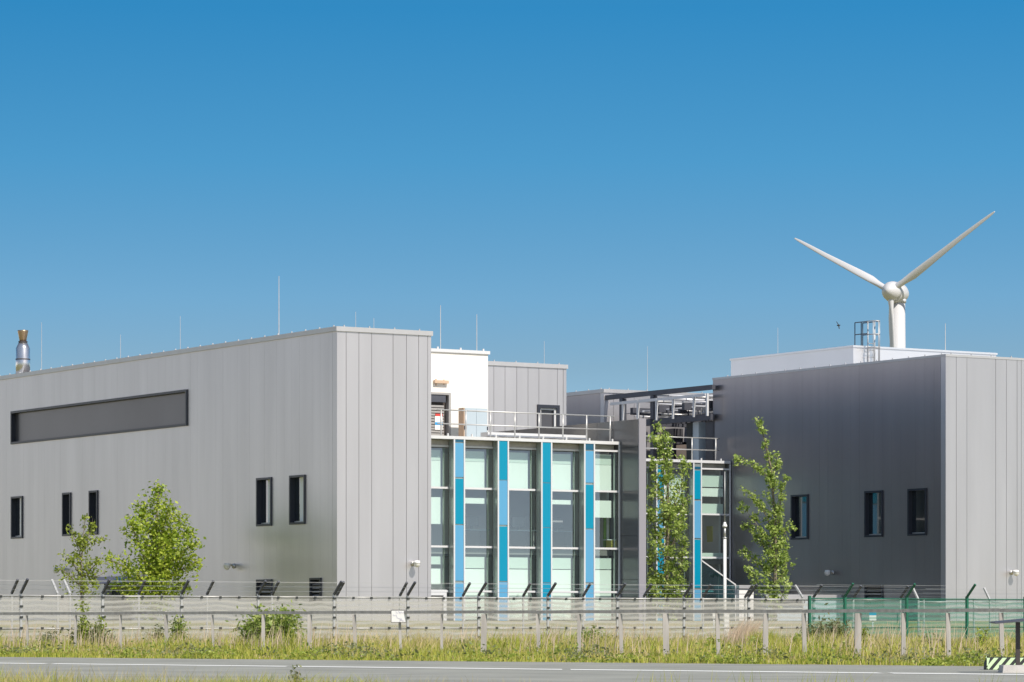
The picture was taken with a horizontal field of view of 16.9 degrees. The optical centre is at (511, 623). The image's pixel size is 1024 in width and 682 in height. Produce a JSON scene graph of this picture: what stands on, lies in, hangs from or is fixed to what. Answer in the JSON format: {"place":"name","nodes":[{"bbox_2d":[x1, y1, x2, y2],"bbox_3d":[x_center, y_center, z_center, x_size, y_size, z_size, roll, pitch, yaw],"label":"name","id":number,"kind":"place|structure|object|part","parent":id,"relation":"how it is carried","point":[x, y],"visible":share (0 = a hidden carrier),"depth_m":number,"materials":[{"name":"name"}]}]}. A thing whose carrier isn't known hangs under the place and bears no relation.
{"place":"outdoors","nodes":[
{"label":"outdoors","id":0,"kind":"place"},
{"bbox_2d":[465,516,489,548],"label":"desk","id":1,"kind":"object","parent":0,"point":[470,521],"visible":0.59,"depth_m":125.28,"materials":[{"name":"grey"}]},
{"bbox_2d":[54,657,916,665],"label":"road verge","id":2,"kind":"structure","parent":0,"point":[498,661],"depth_m":70.56,"materials":[{"name":"green plant"}]},
{"bbox_2d":[0,663,398,681],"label":"green grass","id":3,"kind":"structure","parent":2,"relation":"on","point":[183,680],"depth_m":33.88,"materials":[{"name":"green plant"}]},
{"bbox_2d":[0,660,595,681],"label":"straw grass","id":4,"kind":"structure","parent":2,"relation":"on","point":[80,680],"depth_m":33.58,"materials":[{"name":"plant"}]},
{"bbox_2d":[633,668,1016,681],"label":"tall grass","id":5,"kind":"structure","parent":2,"relation":"on","point":[777,678],"depth_m":33.03,"materials":[{"name":"green plant"}]},
{"bbox_2d":[0,620,1022,665],"bbox_3d":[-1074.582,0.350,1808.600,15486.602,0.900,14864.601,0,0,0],"label":"ground","id":6,"kind":"structure","parent":0,"point":[500,625],"depth_m":112.88,"materials":[{"name":"soil"}]},
{"bbox_2d":[36,625,61,645],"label":"shrub","id":7,"kind":"object","parent":6,"relation":"on","point":[48,636],"visible":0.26,"depth_m":94.03,"materials":[{"name":"green plant"}]},
{"bbox_2d":[59,597,68,620],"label":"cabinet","id":8,"kind":"object","parent":6,"relation":"on","point":[64,603],"visible":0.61,"depth_m":111.99,"materials":[{"name":"metal"}]},
{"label":"door","id":9,"kind":"part","parent":8,"relation":"part of","materials":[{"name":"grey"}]},
{"bbox_2d":[53,513,111,620],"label":"young tree","id":10,"kind":"object","parent":6,"relation":"on","point":[82,543],"visible":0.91,"depth_m":120.45,"materials":[{"name":"green plant"}]},
{"bbox_2d":[73,599,94,642],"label":"sapling","id":11,"kind":"object","parent":6,"relation":"on","point":[83,622],"visible":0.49,"depth_m":93.45,"materials":[{"name":"green plant"}]},
{"bbox_2d":[63,623,115,645],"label":"shrub","id":12,"kind":"object","parent":6,"relation":"on","point":[97,636],"visible":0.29,"depth_m":94.06,"materials":[{"name":"green plant"}]},
{"bbox_2d":[90,615,111,636],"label":"sapling","id":13,"kind":"object","parent":6,"relation":"on","point":[100,622],"visible":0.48,"depth_m":94.45,"materials":[{"name":"green plant"}]},
{"bbox_2d":[99,479,206,620],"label":"broadleaf tree","id":14,"kind":"object","parent":6,"relation":"on","point":[155,568],"visible":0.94,"depth_m":122.72,"materials":[{"name":"green plant"}]},
{"bbox_2d":[143,623,168,642],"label":"shrub","id":15,"kind":"object","parent":6,"relation":"on","point":[156,634],"visible":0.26,"depth_m":94.97,"materials":[{"name":"green plant"}]},
{"bbox_2d":[168,610,190,639],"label":"sapling","id":16,"kind":"object","parent":6,"relation":"on","point":[180,624],"visible":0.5,"depth_m":94.97,"materials":[{"name":"green plant"}]},
{"bbox_2d":[0,325,432,620],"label":"office building","id":17,"kind":"structure","parent":6,"relation":"on","point":[299,461],"depth_m":123.77,"materials":[{"name":"grey metal"}]},
{"bbox_2d":[11,496,22,538],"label":"window","id":18,"kind":"structure","parent":17,"relation":"in","point":[16,501],"depth_m":140.68,"materials":[{"name":"grey glass"}]},
{"bbox_2d":[16,330,29,373],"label":"chimney","id":19,"kind":"object","parent":17,"relation":"on","point":[22,356],"visible":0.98,"depth_m":140.79,"materials":[{"name":"silver metal"}]},
{"bbox_2d":[41,322,41,369],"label":"lightning rod","id":20,"kind":"object","parent":17,"relation":"on","point":[41,345],"visible":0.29,"depth_m":140.29,"materials":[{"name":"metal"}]},
{"bbox_2d":[62,492,70,535],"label":"window","id":21,"kind":"structure","parent":17,"relation":"in","point":[66,497],"depth_m":136.59,"materials":[{"name":"grey glass"}]},
{"bbox_2d":[88,490,97,534],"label":"window","id":22,"kind":"structure","parent":17,"relation":"in","point":[92,495],"depth_m":134.53,"materials":[{"name":"grey glass"}]},
{"bbox_2d":[10,389,187,443],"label":"strip window","id":23,"kind":"structure","parent":17,"relation":"in","point":[169,409],"depth_m":133.91,"materials":[{"name":"grey glass"}]},
{"bbox_2d":[93,576,130,620],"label":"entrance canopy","id":24,"kind":"object","parent":17,"relation":"attached to","point":[103,580],"visible":0.27,"depth_m":132.50,"materials":[{"name":"grey metal"}]},
{"bbox_2d":[112,584,129,620],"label":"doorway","id":25,"kind":"structure","parent":24,"relation":"in","point":[116,593],"depth_m":132.09,"materials":[{"name":"grey metal"}]},
{"bbox_2d":[223,563,234,569],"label":"security camera","id":26,"kind":"object","parent":17,"relation":"attached to","point":[226,566],"visible":1,"depth_m":124.16,"materials":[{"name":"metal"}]},
{"bbox_2d":[256,477,271,525],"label":"window","id":27,"kind":"structure","parent":17,"relation":"in","point":[263,485],"depth_m":122.73,"materials":[{"name":"grey glass"}]},
{"bbox_2d":[289,475,305,524],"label":"window","id":28,"kind":"structure","parent":17,"relation":"in","point":[297,483],"depth_m":120.60,"materials":[{"name":"grey glass"}]},
{"bbox_2d":[411,560,420,566],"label":"security camera","id":29,"kind":"object","parent":17,"relation":"attached to","point":[416,563],"visible":1,"depth_m":119.29,"materials":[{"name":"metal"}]},
{"bbox_2d":[225,600,306,642],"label":"willow bush","id":30,"kind":"object","parent":6,"relation":"on","point":[286,621],"visible":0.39,"depth_m":92.67,"materials":[{"name":"green plant"}]},
{"bbox_2d":[288,664,305,681],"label":"weed","id":31,"kind":"object","parent":6,"relation":"on","point":[293,676],"visible":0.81,"depth_m":36.52,"materials":[{"name":"green plant"}]},
{"bbox_2d":[0,578,822,641],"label":"fence","id":32,"kind":"object","parent":6,"relation":"on","point":[333,602],"visible":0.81,"depth_m":102.12,"materials":[{"name":"metal"}]},
{"bbox_2d":[0,608,1023,659],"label":"guardrail","id":33,"kind":"object","parent":6,"relation":"on","point":[858,624],"visible":0.79,"depth_m":76.94,"materials":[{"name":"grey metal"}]},
{"bbox_2d":[391,610,405,622],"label":"map sign","id":34,"kind":"object","parent":33,"relation":"attached to","point":[398,616],"visible":1,"depth_m":81.26,"materials":[{"name":"white plastic"}]},
{"bbox_2d":[1,619,1023,656],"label":"tall stalks","id":35,"kind":"object","parent":6,"relation":"on","point":[465,638],"visible":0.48,"depth_m":86.51,"materials":[{"name":"plant"}]},
{"bbox_2d":[431,433,619,620],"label":"glazed wing","id":36,"kind":"structure","parent":6,"relation":"on","point":[495,484],"depth_m":124.62,"materials":[{"name":"blue glass"}]},
{"bbox_2d":[431,590,446,620],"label":"entrance door","id":37,"kind":"structure","parent":36,"relation":"in","point":[434,593],"depth_m":121.84,"materials":[{"name":"white metal"}]},
{"bbox_2d":[431,445,448,591],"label":"window","id":38,"kind":"structure","parent":36,"relation":"in","point":[435,454],"depth_m":122.17,"materials":[{"name":"white glass"}]},
{"bbox_2d":[431,347,489,435],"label":"plant room","id":39,"kind":"object","parent":36,"relation":"on","point":[464,373],"visible":0.25,"depth_m":128.95,"materials":[{"name":"white metal"}]},
{"bbox_2d":[435,414,442,429],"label":"door sign","id":40,"kind":"object","parent":39,"relation":"attached to","point":[437,420],"visible":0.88,"depth_m":128.62,"materials":[{"name":"white plastic"}]},
{"bbox_2d":[440,305,440,348],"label":"lightning rod","id":41,"kind":"object","parent":39,"relation":"on","point":[440,326],"visible":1,"depth_m":129.28,"materials":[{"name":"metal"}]},
{"bbox_2d":[433,379,448,385],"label":"wall lamp","id":42,"kind":"object","parent":39,"relation":"attached to","point":[436,381],"visible":1,"depth_m":128.45,"materials":[{"name":"beige"}]},
{"bbox_2d":[431,392,450,435],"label":"louvred door","id":43,"kind":"structure","parent":39,"relation":"in","point":[439,400],"depth_m":128.75,"materials":[{"name":"grey metal"}]},
{"bbox_2d":[476,320,476,349],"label":"lightning rod","id":44,"kind":"object","parent":39,"relation":"on","point":[476,334],"visible":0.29,"depth_m":130.79,"materials":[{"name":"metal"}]},
{"bbox_2d":[459,408,464,435],"bbox_3d":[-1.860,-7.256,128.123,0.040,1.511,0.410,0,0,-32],"label":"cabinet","id":45,"kind":"object","parent":36,"relation":"on","point":[461,421],"visible":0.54,"depth_m":128.08,"materials":[{"name":"beige wood"}]},
{"bbox_2d":[465,408,487,436],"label":"cabinet","id":46,"kind":"object","parent":36,"relation":"on","point":[476,418],"visible":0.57,"depth_m":128.27,"materials":[{"name":"white"}]},
{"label":"door","id":47,"kind":"part","parent":46,"relation":"part of","materials":[{"name":"white metal"}]},
{"bbox_2d":[465,446,492,620],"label":"window","id":48,"kind":"structure","parent":36,"relation":"in","point":[474,470],"depth_m":123.06,"materials":[{"name":"white glass"}]},
{"bbox_2d":[509,447,535,620],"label":"window","id":49,"kind":"structure","parent":36,"relation":"in","point":[518,462],"depth_m":124.06,"materials":[{"name":"white glass"}]},
{"bbox_2d":[437,409,614,440],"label":"handrail","id":50,"kind":"object","parent":36,"relation":"on","point":[538,426],"visible":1,"depth_m":124.09,"materials":[{"name":"metal"}]},
{"bbox_2d":[488,360,567,431],"bbox_3d":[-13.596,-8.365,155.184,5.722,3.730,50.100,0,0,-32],"label":"rooftop block","id":51,"kind":"structure","parent":36,"relation":"on","point":[516,386],"depth_m":134.53,"materials":[{"name":"silver metal"}]},
{"bbox_2d":[537,404,559,426],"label":"roof door","id":52,"kind":"structure","parent":51,"relation":"in","point":[546,420],"depth_m":135.23,"materials":[{"name":"grey metal"}]},
{"bbox_2d":[481,432,585,439],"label":"cable tray","id":53,"kind":"object","parent":36,"relation":"on","point":[533,436],"visible":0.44,"depth_m":125.21,"materials":[{"name":"white metal"}]},
{"bbox_2d":[552,449,578,620],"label":"window","id":54,"kind":"structure","parent":36,"relation":"in","point":[561,473],"depth_m":125.03,"materials":[{"name":"white glass"}]},
{"bbox_2d":[603,518,609,547],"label":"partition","id":55,"kind":"object","parent":36,"relation":"on","point":[604,532],"visible":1,"depth_m":126.18,"materials":[{"name":"green glass"}]},
{"bbox_2d":[595,450,617,620],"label":"window","id":56,"kind":"structure","parent":36,"relation":"in","point":[602,462],"depth_m":125.61,"materials":[{"name":"white glass"}]},
{"bbox_2d":[604,539,615,547],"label":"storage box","id":57,"kind":"object","parent":36,"relation":"on","point":[609,543],"visible":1,"depth_m":125.88,"materials":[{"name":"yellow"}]},
{"bbox_2d":[567,625,605,643],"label":"shrub","id":58,"kind":"object","parent":6,"relation":"on","point":[585,632],"visible":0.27,"depth_m":88.03,"materials":[{"name":"green plant"}]},
{"bbox_2d":[646,458,730,620],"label":"glazed wing","id":59,"kind":"structure","parent":6,"relation":"on","point":[705,489],"depth_m":143.82,"materials":[{"name":"blue glass"}]},
{"bbox_2d":[646,467,649,620],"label":"window","id":60,"kind":"structure","parent":59,"relation":"in","point":[646,467],"depth_m":142.41,"materials":[{"name":"white metal"}]},
{"bbox_2d":[605,385,714,460],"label":"steel frame","id":61,"kind":"object","parent":59,"relation":"on","point":[695,418],"visible":0.51,"depth_m":147.61,"materials":[{"name":"white metal"}]},
{"bbox_2d":[665,467,688,591],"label":"window","id":62,"kind":"structure","parent":59,"relation":"in","point":[679,477],"depth_m":143.32,"materials":[{"name":"white glass"}]},
{"bbox_2d":[646,436,719,460],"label":"handrail","id":63,"kind":"object","parent":59,"relation":"on","point":[692,449],"visible":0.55,"depth_m":143.78,"materials":[{"name":"metal"}]},
{"bbox_2d":[706,526,712,559],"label":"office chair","id":64,"kind":"object","parent":59,"relation":"on","point":[709,529],"visible":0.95,"depth_m":145.11,"materials":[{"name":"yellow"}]},
{"bbox_2d":[702,468,728,591],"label":"window","id":65,"kind":"structure","parent":59,"relation":"in","point":[707,480],"depth_m":143.91,"materials":[{"name":"white glass"}]},
{"bbox_2d":[722,472,728,635],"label":"lamp post","id":66,"kind":"object","parent":6,"relation":"on","point":[724,525],"visible":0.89,"depth_m":113.45,"materials":[{"name":"white metal"}]},
{"bbox_2d":[714,616,779,644],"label":"reed clump","id":67,"kind":"object","parent":6,"relation":"on","point":[740,631],"visible":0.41,"depth_m":89.78,"materials":[{"name":"beige plant"}]},
{"bbox_2d":[743,633,768,647],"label":"shrub","id":68,"kind":"object","parent":6,"relation":"on","point":[753,640],"visible":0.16,"depth_m":85.98,"materials":[{"name":"green plant"}]},
{"bbox_2d":[732,416,797,620],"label":"poplar tree","id":69,"kind":"object","parent":6,"relation":"on","point":[775,562],"visible":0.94,"depth_m":128.95,"materials":[{"name":"green plant"}]},
{"bbox_2d":[739,628,790,645],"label":"grass tuft","id":70,"kind":"object","parent":6,"relation":"on","point":[761,636],"visible":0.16,"depth_m":88.30,"materials":[{"name":"plant"}]},
{"bbox_2d":[786,632,801,642],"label":"shrub","id":71,"kind":"object","parent":6,"relation":"on","point":[794,639],"visible":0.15,"depth_m":89.95,"materials":[{"name":"green plant"}]},
{"bbox_2d":[799,603,854,641],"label":"shrub","id":72,"kind":"object","parent":6,"relation":"on","point":[820,629],"visible":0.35,"depth_m":94.87,"materials":[{"name":"green plant"}]},
{"bbox_2d":[861,628,869,642],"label":"shrub","id":73,"kind":"object","parent":6,"relation":"on","point":[864,632],"visible":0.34,"depth_m":88.00,"materials":[{"name":"green plant"}]},
{"bbox_2d":[712,353,1023,620],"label":"office building","id":74,"kind":"structure","parent":6,"relation":"on","point":[905,471],"depth_m":135.25,"materials":[{"name":"silver metal"}]},
{"bbox_2d":[566,388,712,458],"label":"rooftop block","id":75,"kind":"structure","parent":74,"relation":"on","point":[591,402],"depth_m":152.59,"materials":[{"name":"silver metal"}]},
{"bbox_2d":[647,346,647,390],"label":"lightning rod","id":76,"kind":"object","parent":75,"relation":"on","point":[647,368],"visible":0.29,"depth_m":161.29,"materials":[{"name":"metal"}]},
{"bbox_2d":[790,494,808,539],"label":"window","id":77,"kind":"structure","parent":74,"relation":"in","point":[799,504],"depth_m":140.30,"materials":[{"name":"grey glass"}]},
{"bbox_2d":[824,570,833,575],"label":"security camera","id":78,"kind":"object","parent":74,"relation":"attached to","point":[826,572],"visible":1,"depth_m":138.04,"materials":[{"name":"metal"}]},
{"bbox_2d":[730,345,997,375],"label":"plant room","id":79,"kind":"object","parent":74,"relation":"on","point":[842,355],"visible":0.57,"depth_m":144.80,"materials":[{"name":"white metal"}]},
{"bbox_2d":[854,320,879,361],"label":"cage ladder","id":80,"kind":"object","parent":79,"relation":"on","point":[873,334],"visible":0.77,"depth_m":142.53,"materials":[{"name":"metal"}]},
{"bbox_2d":[864,490,882,536],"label":"window","id":81,"kind":"structure","parent":74,"relation":"in","point":[873,500],"depth_m":136.22,"materials":[{"name":"grey glass"}]},
{"bbox_2d":[907,488,926,535],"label":"window","id":82,"kind":"structure","parent":74,"relation":"in","point":[916,498],"depth_m":133.94,"materials":[{"name":"grey glass"}]},
{"bbox_2d":[1010,570,1018,575],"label":"security camera","id":83,"kind":"object","parent":74,"relation":"attached to","point":[1015,572],"visible":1,"depth_m":133.73,"materials":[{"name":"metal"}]},
{"bbox_2d":[869,612,875,631],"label":"notice sign","id":84,"kind":"object","parent":6,"relation":"on","point":[872,615],"visible":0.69,"depth_m":114.19,"materials":[{"name":"white plastic"}]},
{"bbox_2d":[794,211,994,347],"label":"wind turbine","id":85,"kind":"object","parent":6,"relation":"on","point":[895,294],"visible":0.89,"depth_m":647.47,"materials":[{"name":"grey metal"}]},
{"bbox_2d":[808,583,1023,640],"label":"fence","id":86,"kind":"object","parent":6,"relation":"on","point":[906,604],"visible":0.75,"depth_m":110.76,"materials":[{"name":"metal"}]},
{"bbox_2d":[918,632,941,645],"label":"shrub","id":87,"kind":"object","parent":6,"relation":"on","point":[930,638],"visible":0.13,"depth_m":84.04,"materials":[{"name":"green plant"}]},
{"bbox_2d":[913,588,1023,635],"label":"fence","id":88,"kind":"object","parent":6,"relation":"on","point":[984,589],"visible":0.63,"depth_m":115.70,"materials":[{"name":"metal"}]},
{"bbox_2d":[971,627,993,646],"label":"shrub","id":89,"kind":"object","parent":6,"relation":"on","point":[982,634],"visible":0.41,"depth_m":83.92,"materials":[{"name":"green plant"}]},
{"bbox_2d":[0,657,1023,681],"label":"road","id":90,"kind":"structure","parent":0,"point":[441,670],"depth_m":56.85,"materials":[{"name":"grey asphalt"}]},
{"bbox_2d":[9,663,1023,674],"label":"road line","id":91,"kind":"object","parent":90,"relation":"on","point":[539,669],"visible":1,"depth_m":58.95,"materials":[{"name":"paint"}]},
{"bbox_2d":[984,656,1023,669],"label":"barrier block","id":92,"kind":"object","parent":90,"relation":"on","point":[992,663],"depth_m":58.90,"materials":[{"name":"white concrete"}]},
{"bbox_2d":[989,618,1023,672],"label":"sign stand","id":93,"kind":"object","parent":90,"relation":"on","point":[1017,667],"visible":1,"depth_m":55.54,"materials":[{"name":"concrete"}]},
{"bbox_2d":[0,624,1023,665],"bbox_3d":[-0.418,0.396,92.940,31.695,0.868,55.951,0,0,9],"label":"green grass","id":94,"kind":"structure","parent":0,"point":[515,642],"depth_m":78.55,"materials":[{"name":"green plant"}]},
{"bbox_2d":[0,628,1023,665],"bbox_3d":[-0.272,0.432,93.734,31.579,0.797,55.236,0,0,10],"label":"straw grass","id":95,"kind":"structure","parent":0,"point":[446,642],"depth_m":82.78,"materials":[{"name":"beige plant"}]},
{"bbox_2d":[0,0,1023,392],"label":"sky","id":96,"kind":"structure","parent":0,"point":[589,184],"materials":[{"name":"blue"}]},
{"bbox_2d":[509,517,535,546],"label":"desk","id":97,"kind":"object","parent":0,"point":[517,522],"visible":0.61,"depth_m":126.14,"materials":[{"name":"grey"}]},
{"bbox_2d":[552,518,572,549],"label":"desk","id":98,"kind":"object","parent":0,"point":[557,523],"visible":0.54,"depth_m":127.31,"materials":[{"name":"grey"}]},
{"label":"courtyard","id":99,"kind":"structure","parent":0,"visible":0},
{"bbox_2d":[499,418,645,620],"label":"dividing wall","id":100,"kind":"structure","parent":99,"relation":"on","point":[629,436],"depth_m":125.24,"materials":[{"name":"grey metal"}]},
{"bbox_2d":[646,419,692,620],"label":"poplar tree","id":101,"kind":"object","parent":99,"relation":"on","point":[666,515],"visible":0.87,"depth_m":130.40,"materials":[{"name":"green plant"}]},
{"bbox_2d":[701,560,735,620],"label":"ramp balustrade","id":102,"kind":"object","parent":99,"relation":"on","point":[728,580],"visible":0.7,"depth_m":140.42,"materials":[{"name":"white metal"}]},
{"bbox_2d":[715,585,753,620],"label":"wall","id":103,"kind":"structure","parent":99,"relation":"on","point":[739,593],"depth_m":140.78,"materials":[{"name":"white concrete"}]},
{"bbox_2d":[761,594,840,620],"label":"wall","id":104,"kind":"structure","parent":99,"relation":"on","point":[816,605],"depth_m":136.24,"materials":[{"name":"white concrete"}]}
]}

